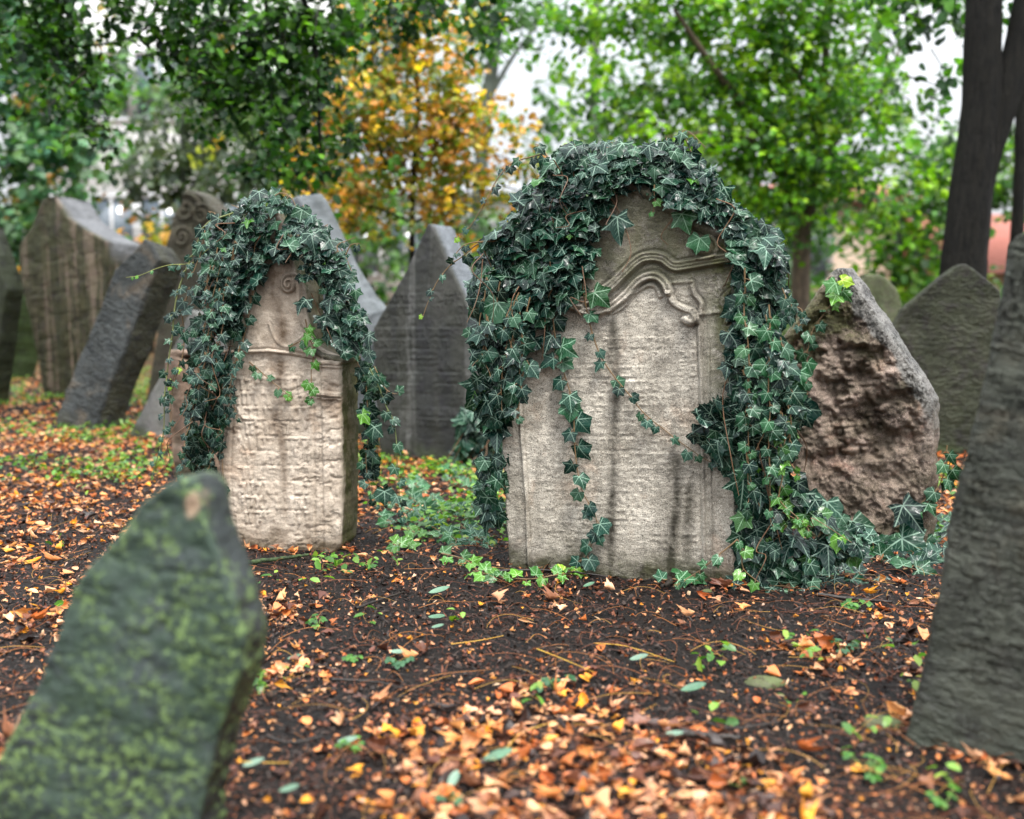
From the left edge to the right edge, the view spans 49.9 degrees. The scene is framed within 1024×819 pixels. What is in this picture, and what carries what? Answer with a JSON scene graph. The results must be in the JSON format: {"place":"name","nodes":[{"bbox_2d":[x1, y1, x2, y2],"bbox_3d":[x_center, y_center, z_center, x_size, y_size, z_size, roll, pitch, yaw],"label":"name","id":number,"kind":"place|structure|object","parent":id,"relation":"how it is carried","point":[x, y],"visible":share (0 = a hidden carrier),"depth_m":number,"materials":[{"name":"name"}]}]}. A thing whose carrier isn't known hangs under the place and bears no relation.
{"place":"outdoors","nodes":[
{"label":"outdoors","id":0,"kind":"place"},
{"bbox_2d":[0,0,1014,235],"label":"sky","id":1,"kind":"structure","parent":0,"point":[519,81],"materials":[{"name":"white"}]},
{"bbox_2d":[0,332,1023,818],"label":"ground","id":2,"kind":"structure","parent":0,"point":[514,594],"depth_m":2.27,"materials":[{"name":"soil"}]},
{"bbox_2d":[0,227,23,404],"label":"gravestone","id":3,"kind":"object","parent":2,"relation":"on","point":[11,290],"visible":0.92,"depth_m":7.23,"materials":[{"name":"black stone"}]},
{"bbox_2d":[12,295,37,379],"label":"gravestone","id":4,"kind":"object","parent":2,"relation":"on","point":[25,363],"visible":0.18,"depth_m":9.18,"materials":[{"name":"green stone"}]},
{"bbox_2d":[19,196,138,398],"bbox_3d":[-2.995,-0.701,7.678,0.877,1.562,0.316,-5,-1,26],"label":"gravestone","id":5,"kind":"object","parent":2,"relation":"on","point":[74,254],"visible":0.66,"depth_m":7.57,"materials":[{"name":"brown stone"}]},
{"bbox_2d":[0,0,233,273],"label":"teal green tree","id":6,"kind":"object","parent":2,"relation":"on","point":[17,160],"visible":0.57,"depth_m":11.50,"materials":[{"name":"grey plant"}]},
{"bbox_2d":[56,239,182,430],"bbox_3d":[-2.119,-0.307,5.990,0.391,1.241,0.220,26,4,24],"label":"gravestone","id":7,"kind":"object","parent":2,"relation":"on","point":[115,354],"visible":0.87,"depth_m":5.92,"materials":[{"name":"grey stone"}]},
{"bbox_2d":[0,471,267,818],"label":"gravestone","id":8,"kind":"object","parent":2,"relation":"on","point":[137,705],"visible":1,"depth_m":1.39,"materials":[{"name":"green stone"}]},
{"bbox_2d":[76,68,193,239],"bbox_3d":[-5.744,-2.442,14.852,3.012,4.301,1.429,0,6,0],"label":"pale bush","id":9,"kind":"object","parent":2,"relation":"on","point":[122,138],"visible":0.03,"depth_m":14.59,"materials":[{"name":"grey plant"}]},
{"bbox_2d":[128,310,226,438],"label":"gravestone","id":10,"kind":"object","parent":2,"relation":"on","point":[147,421],"visible":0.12,"depth_m":5.53,"materials":[{"name":"grey stone"}]},
{"bbox_2d":[22,0,352,244],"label":"house","id":11,"kind":"structure","parent":2,"relation":"on","point":[110,217],"depth_m":23.54,"materials":[{"name":"white paint"}]},
{"bbox_2d":[82,50,132,121],"bbox_3d":[-8.611,-6.867,23.368,1.080,1.480,0.047,0,6,0],"label":"window","id":12,"kind":"structure","parent":11,"relation":"in","point":[123,118],"depth_m":23.40,"materials":[{"name":"paint"}]},
{"bbox_2d":[87,194,136,243],"bbox_3d":[-8.611,-3.885,23.692,1.080,1.480,0.047,0,6,0],"label":"window","id":13,"kind":"structure","parent":11,"relation":"in","point":[110,216],"depth_m":23.67,"materials":[{"name":"glass"}]},
{"bbox_2d":[130,50,181,121],"bbox_3d":[-7.531,-6.867,23.368,1.080,1.480,0.047,0,6,0],"label":"window","id":14,"kind":"structure","parent":11,"relation":"in","point":[140,73],"depth_m":23.35,"materials":[{"name":"paint"}]},
{"bbox_2d":[136,194,178,244],"bbox_3d":[-7.531,-3.885,23.692,1.080,1.480,0.047,0,6,0],"label":"window","id":15,"kind":"structure","parent":11,"relation":"in","point":[168,213],"depth_m":23.66,"materials":[{"name":"glass"}]},
{"bbox_2d":[217,194,241,218],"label":"window","id":16,"kind":"structure","parent":11,"relation":"in","point":[235,195],"depth_m":23.64,"materials":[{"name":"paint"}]},
{"bbox_2d":[146,189,245,402],"bbox_3d":[-1.762,-0.585,6.756,0.877,1.434,0.235,10,6,17],"label":"gravestone","id":17,"kind":"object","parent":2,"relation":"on","point":[192,211],"visible":0.2,"depth_m":6.72,"materials":[{"name":"grey stone"}]},
{"bbox_2d":[165,349,233,477],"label":"gravestone","id":18,"kind":"object","parent":2,"relation":"on","point":[178,396],"visible":0.13,"depth_m":4.39,"materials":[{"name":"stone"}]},
{"bbox_2d":[106,69,295,245],"bbox_3d":[-3.011,-1.862,10.810,1.767,3.267,1.403,-3,7,-25],"label":"grey green tree","id":19,"kind":"object","parent":2,"relation":"on","point":[192,155],"visible":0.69,"depth_m":10.66,"materials":[{"name":"green plant"}]},
{"bbox_2d":[74,0,431,280],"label":"green tree","id":20,"kind":"object","parent":2,"relation":"on","point":[394,267],"visible":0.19,"depth_m":12.66,"materials":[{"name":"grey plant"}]},
{"bbox_2d":[243,757,263,766],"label":"fallen leaf","id":21,"kind":"object","parent":2,"relation":"on","point":[254,761],"visible":1,"depth_m":1.72,"materials":[{"name":"green plant"}]},
{"bbox_2d":[239,761,289,762],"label":"leaf stalk","id":22,"kind":"object","parent":2,"relation":"on","point":[264,762],"visible":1,"depth_m":1.73,"materials":[{"name":"plant"}]},
{"bbox_2d":[0,0,531,218],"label":"dark green tree","id":23,"kind":"object","parent":2,"relation":"on","point":[252,50],"visible":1,"depth_m":5.67,"materials":[{"name":"green plant"}]},
{"bbox_2d":[13,0,520,282],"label":"dull tree","id":24,"kind":"object","parent":2,"relation":"on","point":[481,56],"visible":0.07,"depth_m":17.57,"materials":[{"name":"green plant"}]},
{"bbox_2d":[250,553,308,564],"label":"twig","id":25,"kind":"object","parent":2,"relation":"on","point":[257,561],"visible":0.93,"depth_m":2.99,"materials":[{"name":"green wood"}]},
{"bbox_2d":[279,784,298,791],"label":"fallen leaf","id":26,"kind":"object","parent":2,"relation":"on","point":[288,787],"visible":1,"depth_m":1.62,"materials":[{"name":"green plant"}]},
{"bbox_2d":[220,213,360,551],"bbox_3d":[-0.651,-0.016,3.233,0.390,1.118,0.217,0,4,7],"label":"gravestone","id":27,"kind":"object","parent":2,"relation":"on","point":[290,471],"visible":0.64,"depth_m":3.15,"materials":[{"name":"stone"}]},
{"bbox_2d":[126,186,406,524],"bbox_3d":[-0.699,-0.160,3.207,0.796,0.970,0.407,0,6,0],"label":"ivy plant","id":28,"kind":"object","parent":27,"relation":"on","point":[224,272],"visible":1,"depth_m":3.09,"materials":[{"name":"green plant"}]},
{"bbox_2d":[265,734,322,743],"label":"twig","id":29,"kind":"object","parent":2,"relation":"on","point":[270,737],"visible":1,"depth_m":1.83,"materials":[{"name":"grey wood"}]},
{"bbox_2d":[305,613,327,628],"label":"seedling","id":30,"kind":"object","parent":2,"relation":"on","point":[310,621],"visible":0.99,"depth_m":2.45,"materials":[{"name":"green plant"}]},
{"bbox_2d":[290,194,385,434],"bbox_3d":[-1.064,-0.430,5.723,0.898,1.268,0.212,-12,6,26],"label":"gravestone","id":31,"kind":"object","parent":2,"relation":"on","point":[371,303],"visible":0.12,"depth_m":5.56,"materials":[{"name":"grey stone"}]},
{"bbox_2d":[338,736,357,742],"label":"fallen leaf","id":32,"kind":"object","parent":2,"relation":"on","point":[350,738],"visible":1,"depth_m":1.81,"materials":[{"name":"green plant"}]},
{"bbox_2d":[335,735,364,752],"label":"seedling","id":33,"kind":"object","parent":2,"relation":"on","point":[353,747],"visible":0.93,"depth_m":1.80,"materials":[{"name":"green plant"}]},
{"bbox_2d":[341,654,362,662],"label":"seedling","id":34,"kind":"object","parent":2,"relation":"on","point":[351,658],"visible":1,"depth_m":2.23,"materials":[{"name":"green plant"}]},
{"bbox_2d":[359,560,377,568],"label":"seedling","id":35,"kind":"object","parent":2,"relation":"on","point":[372,565],"visible":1,"depth_m":2.95,"materials":[{"name":"green plant"}]},
{"bbox_2d":[332,678,408,689],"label":"twig","id":36,"kind":"object","parent":2,"relation":"on","point":[347,680],"visible":0.97,"depth_m":2.11,"materials":[{"name":"brown wood"}]},
{"bbox_2d":[355,591,403,609],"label":"twig","id":37,"kind":"object","parent":2,"relation":"on","point":[369,603],"visible":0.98,"depth_m":2.61,"materials":[{"name":"brown wood"}]},
{"bbox_2d":[391,649,403,652],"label":"fallen leaf","id":38,"kind":"object","parent":2,"relation":"on","point":[396,651],"visible":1,"depth_m":2.27,"materials":[{"name":"green plant"}]},
{"bbox_2d":[384,656,414,669],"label":"seedling","id":39,"kind":"object","parent":2,"relation":"on","point":[396,664],"visible":1,"depth_m":2.21,"materials":[{"name":"green plant"}]},
{"bbox_2d":[265,0,545,264],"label":"orange tree","id":40,"kind":"object","parent":2,"relation":"on","point":[449,149],"visible":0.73,"depth_m":7.35,"materials":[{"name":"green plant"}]},
{"bbox_2d":[370,270,476,305],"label":"hedge","id":41,"kind":"object","parent":2,"relation":"on","point":[380,292],"depth_m":10.85,"materials":[{"name":"green plant"}]},
{"bbox_2d":[414,529,432,537],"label":"seedling","id":42,"kind":"object","parent":2,"relation":"on","point":[424,533],"visible":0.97,"depth_m":3.29,"materials":[{"name":"green plant"}]},
{"bbox_2d":[428,614,444,617],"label":"fallen leaf","id":43,"kind":"object","parent":2,"relation":"on","point":[437,616],"visible":1,"depth_m":2.50,"materials":[{"name":"green plant"}]},
{"bbox_2d":[373,224,502,461],"bbox_3d":[-0.305,-0.250,4.917,0.640,1.138,0.181,2,4,24],"label":"gravestone","id":44,"kind":"object","parent":2,"relation":"on","point":[424,361],"visible":0.7,"depth_m":4.86,"materials":[{"name":"grey stone"}]},
{"bbox_2d":[428,586,448,592],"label":"fallen leaf","id":45,"kind":"object","parent":2,"relation":"on","point":[439,589],"visible":1,"depth_m":2.70,"materials":[{"name":"green plant"}]},
{"bbox_2d":[433,790,464,804],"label":"fallen leaf","id":46,"kind":"object","parent":2,"relation":"on","point":[438,797],"visible":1,"depth_m":1.62,"materials":[{"name":"green plant"}]},
{"bbox_2d":[345,182,587,305],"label":"house","id":47,"kind":"structure","parent":2,"relation":"on","point":[377,276],"depth_m":29.70,"materials":[{"name":"white paint"}]},
{"bbox_2d":[345,221,380,275],"bbox_3d":[-4.086,-4.334,29.679,1.080,1.480,0.047,0,6,0],"label":"window","id":48,"kind":"structure","parent":47,"relation":"in","point":[375,269],"depth_m":29.71,"materials":[{"name":"glass"}]},
{"bbox_2d":[385,221,423,275],"bbox_3d":[-2.884,-4.334,29.679,1.080,1.480,0.047,0,6,0],"label":"window","id":49,"kind":"structure","parent":47,"relation":"in","point":[393,231],"depth_m":29.68,"materials":[{"name":"glass"}]},
{"bbox_2d":[488,221,500,273],"bbox_3d":[-0.478,-4.334,29.679,1.080,1.480,0.047,0,6,0],"label":"window","id":50,"kind":"structure","parent":47,"relation":"in","point":[492,222],"depth_m":29.59,"materials":[{"name":"paint"}]},
{"bbox_2d":[441,406,502,467],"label":"ivy plant","id":51,"kind":"object","parent":2,"relation":"on","point":[469,440],"visible":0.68,"depth_m":4.68,"materials":[{"name":"green plant"}]},
{"bbox_2d":[451,635,503,644],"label":"leaf stalk","id":52,"kind":"object","parent":2,"relation":"on","point":[474,641],"visible":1,"depth_m":2.33,"materials":[{"name":"plant"}]},
{"bbox_2d":[0,366,960,790],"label":"green seedlings","id":53,"kind":"object","parent":2,"relation":"on","point":[470,496],"visible":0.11,"depth_m":4.31,"materials":[{"name":"green plant"}]},
{"bbox_2d":[484,748,512,759],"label":"fallen leaf","id":54,"kind":"object","parent":2,"relation":"on","point":[499,753],"visible":1,"depth_m":1.75,"materials":[{"name":"green plant"}]},
{"bbox_2d":[439,0,578,278],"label":"pale trunk tree","id":55,"kind":"object","parent":2,"relation":"on","point":[491,82],"visible":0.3,"depth_m":14.58,"materials":[{"name":"green plant"}]},
{"bbox_2d":[0,430,1023,818],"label":"leaf stalks","id":56,"kind":"object","parent":2,"relation":"on","point":[30,646],"visible":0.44,"depth_m":2.13,"materials":[{"name":"brown plant"}]},
{"bbox_2d":[0,374,1023,818],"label":"leaf litter","id":57,"kind":"object","parent":2,"relation":"on","point":[488,722],"visible":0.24,"depth_m":1.90,"materials":[{"name":"orange plant"}]},
{"bbox_2d":[447,770,459,784],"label":"fallen leaf","id":58,"kind":"object","parent":57,"relation":"on","point":[453,777],"visible":1,"depth_m":1.67,"materials":[{"name":"green plant"}]},
{"bbox_2d":[506,721,555,747],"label":"leaf stalk","id":59,"kind":"object","parent":2,"relation":"on","point":[530,729],"visible":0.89,"depth_m":1.86,"materials":[{"name":"plant"}]},
{"bbox_2d":[375,457,706,587],"bbox_3d":[-0.153,0.342,3.706,0.770,0.106,2.144,-2,7,-20],"label":"ivy plant","id":60,"kind":"object","parent":2,"relation":"on","point":[414,494],"visible":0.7,"depth_m":3.30,"materials":[{"name":"green plant"}]},
{"bbox_2d":[475,569,607,576],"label":"twig","id":61,"kind":"object","parent":2,"relation":"on","point":[508,570],"visible":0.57,"depth_m":2.90,"materials":[{"name":"brown wood"}]},
{"bbox_2d":[535,674,576,692],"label":"seedling","id":62,"kind":"object","parent":2,"relation":"on","point":[546,681],"visible":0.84,"depth_m":2.08,"materials":[{"name":"green plant"}]},
{"bbox_2d":[536,648,592,671],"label":"leaf stalk","id":63,"kind":"object","parent":2,"relation":"on","point":[561,658],"visible":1,"depth_m":2.22,"materials":[{"name":"plant"}]},
{"bbox_2d":[502,184,737,581],"bbox_3d":[0.282,-0.018,2.942,0.644,1.186,0.209,0,4,16],"label":"gravestone","id":64,"kind":"object","parent":2,"relation":"on","point":[661,505],"visible":0.59,"depth_m":2.86,"materials":[{"name":"stone"}]},
{"bbox_2d":[419,129,786,575],"bbox_3d":[0.241,-0.143,2.967,0.964,1.166,0.403,2,6,15],"label":"ivy plant","id":65,"kind":"object","parent":64,"relation":"on","point":[505,321],"visible":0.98,"depth_m":2.84,"materials":[{"name":"green plant"}]},
{"bbox_2d":[673,215,876,592],"bbox_3d":[0.653,0.049,2.773,0.518,1.064,0.365,0,6,0],"label":"ivy plant","id":66,"kind":"object","parent":64,"relation":"hanging from","point":[752,448],"visible":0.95,"depth_m":2.73,"materials":[{"name":"green plant"}]},
{"bbox_2d":[594,643,673,661],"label":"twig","id":67,"kind":"object","parent":2,"relation":"on","point":[631,647],"visible":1,"depth_m":2.31,"materials":[{"name":"brown wood"}]},
{"bbox_2d":[629,653,647,659],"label":"fallen leaf","id":68,"kind":"object","parent":2,"relation":"on","point":[639,656],"visible":1,"depth_m":2.23,"materials":[{"name":"green plant"}]},
{"bbox_2d":[660,573,672,588],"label":"twig","id":69,"kind":"object","parent":2,"relation":"on","point":[668,581],"visible":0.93,"depth_m":2.78,"materials":[{"name":"brown wood"}]},
{"bbox_2d":[666,730,683,734],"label":"fallen leaf","id":70,"kind":"object","parent":2,"relation":"on","point":[676,732],"visible":1,"depth_m":1.84,"materials":[{"name":"green plant"}]},
{"bbox_2d":[681,682,705,690],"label":"fallen leaf","id":71,"kind":"object","parent":2,"relation":"on","point":[693,686],"visible":1,"depth_m":2.05,"materials":[{"name":"green plant"}]},
{"bbox_2d":[493,0,922,268],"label":"green tree","id":72,"kind":"object","parent":2,"relation":"on","point":[669,82],"visible":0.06,"depth_m":15.42,"materials":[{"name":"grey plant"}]},
{"bbox_2d":[682,728,742,741],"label":"twig","id":73,"kind":"object","parent":2,"relation":"on","point":[691,734],"visible":0.91,"depth_m":1.83,"materials":[{"name":"grey wood"}]},
{"bbox_2d":[729,777,749,789],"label":"seedling","id":74,"kind":"object","parent":2,"relation":"on","point":[744,782],"visible":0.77,"depth_m":1.67,"materials":[{"name":"green plant"}]},
{"bbox_2d":[702,720,779,729],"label":"twig","id":75,"kind":"object","parent":2,"relation":"on","point":[726,728],"visible":0.97,"depth_m":1.89,"materials":[{"name":"brown wood"}]},
{"bbox_2d":[519,0,964,317],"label":"green tree","id":76,"kind":"object","parent":2,"relation":"on","point":[771,131],"visible":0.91,"depth_m":8.47,"materials":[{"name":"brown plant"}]},
{"bbox_2d":[744,675,785,689],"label":"fallen leaf","id":77,"kind":"object","parent":2,"relation":"on","point":[767,682],"visible":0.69,"depth_m":2.12,"materials":[{"name":"plant"}]},
{"bbox_2d":[724,185,839,333],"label":"garden shrub","id":78,"kind":"object","parent":2,"relation":"on","point":[818,280],"visible":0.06,"depth_m":11.83,"materials":[{"name":"green plant"}]},
{"bbox_2d":[732,185,922,331],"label":"house","id":79,"kind":"structure","parent":2,"relation":"on","point":[835,259],"depth_m":19.81,"materials":[{"name":"beige paint"}]},
{"bbox_2d":[773,203,833,285],"bbox_3d":[5.224,-2.955,19.770,1.080,1.480,0.047,0,6,0],"label":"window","id":80,"kind":"structure","parent":79,"relation":"in","point":[822,266],"depth_m":19.79,"materials":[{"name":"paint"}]},
{"bbox_2d":[827,638,858,654],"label":"seedling","id":81,"kind":"object","parent":2,"relation":"on","point":[846,650],"visible":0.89,"depth_m":2.29,"materials":[{"name":"green plant"}]},
{"bbox_2d":[726,445,961,593],"bbox_3d":[1.024,0.287,3.140,0.478,0.355,1.150,4,7,30],"label":"ivy plant","id":82,"kind":"object","parent":2,"relation":"on","point":[925,559],"visible":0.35,"depth_m":3.04,"materials":[{"name":"green plant"}]},
{"bbox_2d":[818,592,892,602],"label":"twig","id":83,"kind":"object","parent":2,"relation":"on","point":[820,594],"visible":0.88,"depth_m":2.65,"materials":[{"name":"brown wood"}]},
{"bbox_2d":[841,598,872,609],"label":"seedling","id":84,"kind":"object","parent":2,"relation":"on","point":[850,605],"visible":0.94,"depth_m":2.57,"materials":[{"name":"green plant"}]},
{"bbox_2d":[783,268,939,542],"bbox_3d":[1.045,0.050,3.338,0.488,0.964,0.196,3,4,20],"label":"gravestone","id":85,"kind":"object","parent":2,"relation":"on","point":[871,436],"visible":0.65,"depth_m":3.28,"materials":[{"name":"brown stone"}]},
{"bbox_2d":[795,274,926,554],"bbox_3d":[0.975,0.032,3.178,0.442,0.843,0.179,5,8,38],"label":"ivy plant","id":86,"kind":"object","parent":85,"relation":"attached to","point":[908,518],"visible":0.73,"depth_m":3.21,"materials":[{"name":"green plant"}]},
{"bbox_2d":[841,751,887,782],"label":"seedling","id":87,"kind":"object","parent":2,"relation":"on","point":[880,768],"visible":1,"depth_m":1.72,"materials":[{"name":"green plant"}]},
{"bbox_2d":[859,274,900,321],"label":"gravestone","id":88,"kind":"object","parent":2,"relation":"on","point":[884,292],"visible":0.18,"depth_m":5.97,"materials":[{"name":"stone"}]},
{"bbox_2d":[860,714,904,730],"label":"fallen leaf","id":89,"kind":"object","parent":2,"relation":"on","point":[874,720],"visible":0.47,"depth_m":1.92,"materials":[{"name":"beige plant"}]},
{"bbox_2d":[782,279,1002,335],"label":"hedge","id":90,"kind":"object","parent":2,"relation":"on","point":[1000,285],"depth_m":14.24,"materials":[{"name":"green plant"}]},
{"bbox_2d":[891,660,923,670],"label":"twig","id":91,"kind":"object","parent":2,"relation":"on","point":[899,668],"visible":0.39,"depth_m":2.18,"materials":[{"name":"brown wood"}]},
{"bbox_2d":[842,113,1014,306],"bbox_3d":[4.798,-1.969,12.308,2.235,3.158,1.411,0,6,0],"label":"light green shrub","id":92,"kind":"object","parent":2,"relation":"on","point":[918,246],"visible":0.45,"depth_m":12.20,"materials":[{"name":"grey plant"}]},
{"bbox_2d":[851,0,1023,279],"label":"forked tree","id":93,"kind":"object","parent":2,"relation":"on","point":[989,70],"visible":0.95,"depth_m":6.40,"materials":[{"name":"brown plant"}]},
{"bbox_2d":[925,784,960,808],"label":"seedling","id":94,"kind":"object","parent":2,"relation":"on","point":[939,802],"visible":1,"depth_m":1.61,"materials":[{"name":"green plant"}]},
{"bbox_2d":[892,264,1000,454],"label":"gravestone","id":95,"kind":"object","parent":2,"relation":"on","point":[944,323],"visible":0.52,"depth_m":5.05,"materials":[{"name":"grey stone"}]},
{"bbox_2d":[903,214,1010,291],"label":"house","id":96,"kind":"structure","parent":2,"relation":"on","point":[999,242],"depth_m":17.86,"materials":[{"name":"pink paint"}]},
{"bbox_2d":[905,232,1023,768],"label":"gravestone","id":97,"kind":"object","parent":2,"relation":"on","point":[970,693],"visible":0.88,"depth_m":1.77,"materials":[{"name":"grey stone"}]},
{"bbox_2d":[1010,89,1023,242],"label":"thin tree","id":98,"kind":"object","parent":2,"relation":"on","point":[1017,221],"visible":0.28,"depth_m":8.03,"materials":[{"name":"brown plant"}]},
{"bbox_2d":[701,589,714,592],"bbox_3d":[0.491,0.455,2.755,0.035,0.010,0.024,0,6,0],"label":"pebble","id":99,"kind":"object","parent":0,"point":[707,590],"visible":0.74,"depth_m":2.75,"materials":[{"name":"beige stone"}]}
]}

